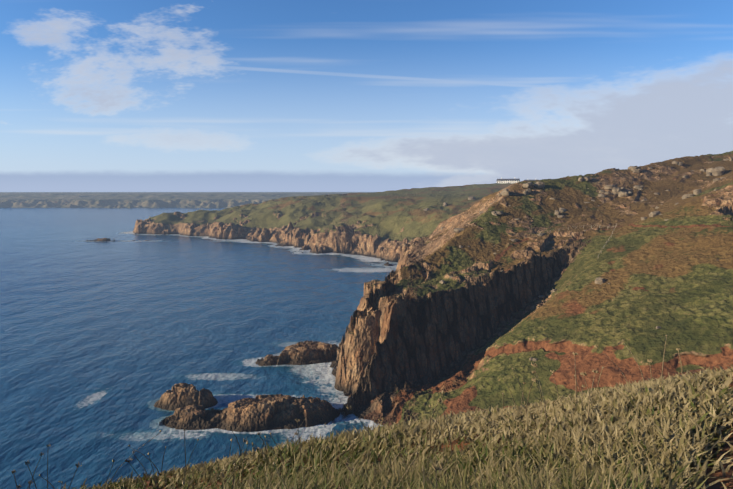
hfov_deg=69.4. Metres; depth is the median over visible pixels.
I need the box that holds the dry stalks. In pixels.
[12,334,682,488]
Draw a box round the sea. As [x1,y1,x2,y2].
[0,207,397,488]
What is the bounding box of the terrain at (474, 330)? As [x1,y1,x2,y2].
[0,151,732,488]
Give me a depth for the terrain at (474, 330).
170.94 m
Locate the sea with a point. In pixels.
(105, 346)
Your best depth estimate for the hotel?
859.91 m
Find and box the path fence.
[546,223,616,255]
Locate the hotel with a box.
[496,177,519,182]
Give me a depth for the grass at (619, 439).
4.83 m
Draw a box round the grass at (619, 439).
[57,363,732,488]
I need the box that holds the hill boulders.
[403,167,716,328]
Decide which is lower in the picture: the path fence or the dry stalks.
the dry stalks
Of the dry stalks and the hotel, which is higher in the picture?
the hotel
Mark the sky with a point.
(96, 95)
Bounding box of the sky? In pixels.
[0,0,732,191]

